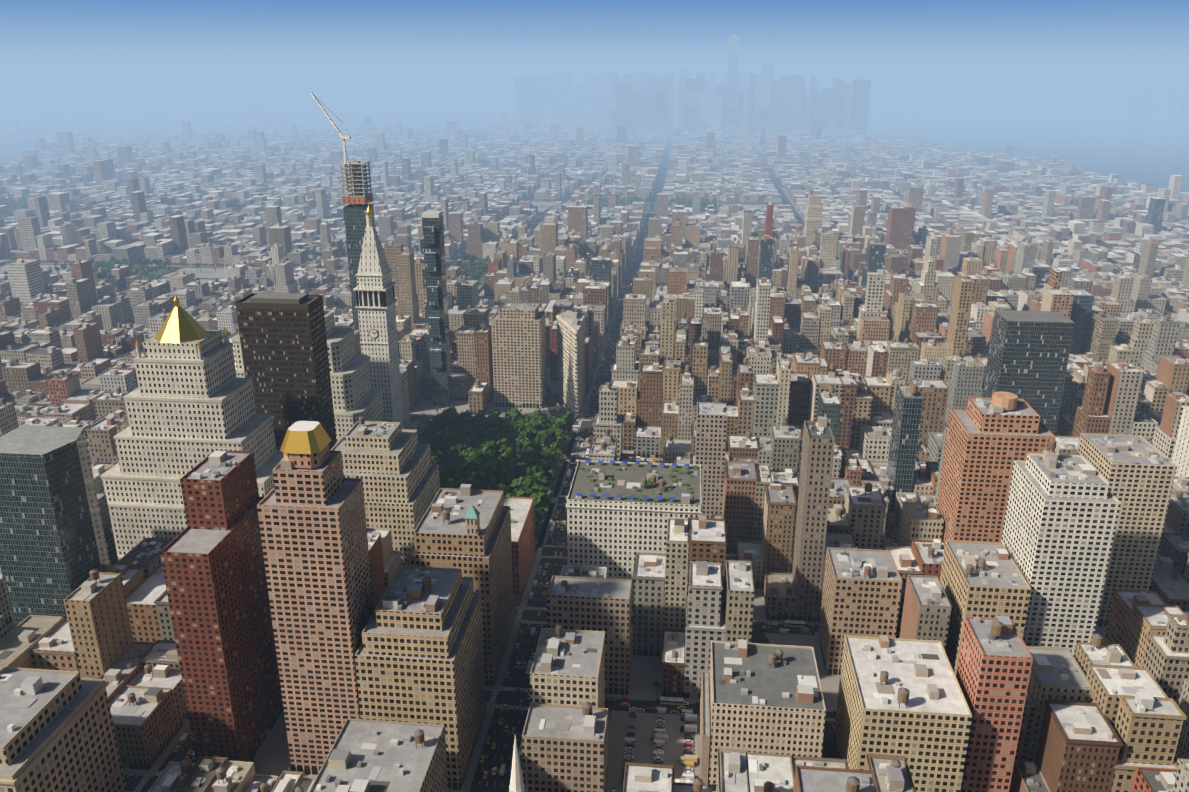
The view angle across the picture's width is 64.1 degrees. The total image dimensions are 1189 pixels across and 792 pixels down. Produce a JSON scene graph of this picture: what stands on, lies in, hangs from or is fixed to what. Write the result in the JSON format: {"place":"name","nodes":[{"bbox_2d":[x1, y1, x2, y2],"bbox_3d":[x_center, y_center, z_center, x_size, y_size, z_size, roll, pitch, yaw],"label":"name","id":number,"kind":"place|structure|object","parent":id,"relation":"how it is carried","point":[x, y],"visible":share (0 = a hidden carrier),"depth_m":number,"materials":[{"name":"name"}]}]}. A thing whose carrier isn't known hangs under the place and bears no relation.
{"place":"outdoors","nodes":[
{"label":"outdoors","id":0,"kind":"place"},
{"bbox_2d":[14,202,720,714],"bbox_3d":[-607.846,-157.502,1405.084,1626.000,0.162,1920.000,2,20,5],"label":"park ground","id":1,"kind":"structure","parent":0,"point":[512,436],"depth_m":805.50,"materials":[{"name":"green plant"}]},
{"bbox_2d":[0,115,946,791],"bbox_3d":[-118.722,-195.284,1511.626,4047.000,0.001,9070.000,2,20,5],"label":"road","id":2,"kind":"structure","parent":0,"point":[514,715],"depth_m":579.00,"materials":[{"name":"grey asphalt"}]},
{"bbox_2d":[134,325,618,790],"bbox_3d":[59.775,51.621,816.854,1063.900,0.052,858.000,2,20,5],"label":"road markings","id":3,"kind":"object","parent":2,"relation":"on","point":[539,550],"visible":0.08,"depth_m":540.46,"materials":[{"name":"paint"}]},
{"bbox_2d":[0,186,1106,791],"bbox_3d":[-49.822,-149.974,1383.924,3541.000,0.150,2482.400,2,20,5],"label":"pavements","id":4,"kind":"structure","parent":2,"relation":"on","point":[272,756],"depth_m":514.55,"materials":[{"name":"grey concrete"}]},
{"bbox_2d":[6,187,1074,789],"bbox_3d":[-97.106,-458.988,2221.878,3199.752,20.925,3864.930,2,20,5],"label":"tree trunks","id":5,"kind":"object","parent":4,"relation":"on","point":[438,409],"visible":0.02,"depth_m":883.20,"materials":[{"name":"brown plant"}]},
{"bbox_2d":[0,138,1139,791],"bbox_3d":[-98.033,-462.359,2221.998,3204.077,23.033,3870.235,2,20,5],"label":"tree crowns","id":6,"kind":"object","parent":5,"relation":"on","point":[536,434],"visible":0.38,"depth_m":807.97,"materials":[{"name":"green plant"}]},
{"bbox_2d":[0,34,1176,791],"bbox_3d":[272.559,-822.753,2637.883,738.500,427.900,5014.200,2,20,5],"label":"landmark buildings","id":7,"kind":"structure","parent":4,"relation":"on","point":[268,578],"depth_m":485.19,"materials":[{"name":"beige stone"}]},
{"bbox_2d":[8,250,1103,782],"bbox_3d":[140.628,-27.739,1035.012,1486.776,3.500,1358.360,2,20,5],"label":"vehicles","id":8,"kind":"object","parent":2,"relation":"on","point":[688,758],"visible":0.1,"depth_m":496.03,"materials":[{"name":"paint"}]},
{"bbox_2d":[0,190,1188,791],"bbox_3d":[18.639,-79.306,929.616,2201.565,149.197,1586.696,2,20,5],"label":"rooftop equipment","id":9,"kind":"object","parent":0,"point":[890,778],"visible":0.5,"depth_m":550.14,"materials":[{"name":"grey metal"}]},
{"bbox_2d":[0,64,1188,192],"bbox_3d":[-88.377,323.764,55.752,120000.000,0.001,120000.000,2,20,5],"label":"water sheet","id":10,"kind":"object","parent":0,"point":[1157,157],"depth_m":14068.96,"materials":[{"name":"blue liquid"}]},
{"bbox_2d":[0,81,1188,135],"bbox_3d":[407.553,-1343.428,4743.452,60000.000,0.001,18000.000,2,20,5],"label":"shore ground","id":11,"kind":"structure","parent":0,"point":[424,101],"depth_m":8094.83,"materials":[{"name":"grey"}]},
{"bbox_2d":[0,71,1188,791],"bbox_3d":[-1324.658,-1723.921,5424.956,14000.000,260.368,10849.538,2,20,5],"label":"city buildings","id":12,"kind":"structure","parent":11,"relation":"on","point":[176,199],"depth_m":1195.86,"materials":[{"name":"beige concrete"}]},
{"bbox_2d":[0,0,1188,63],"label":"sky","id":13,"kind":"structure","parent":0,"point":[31,31],"materials":[{"name":"blue"}]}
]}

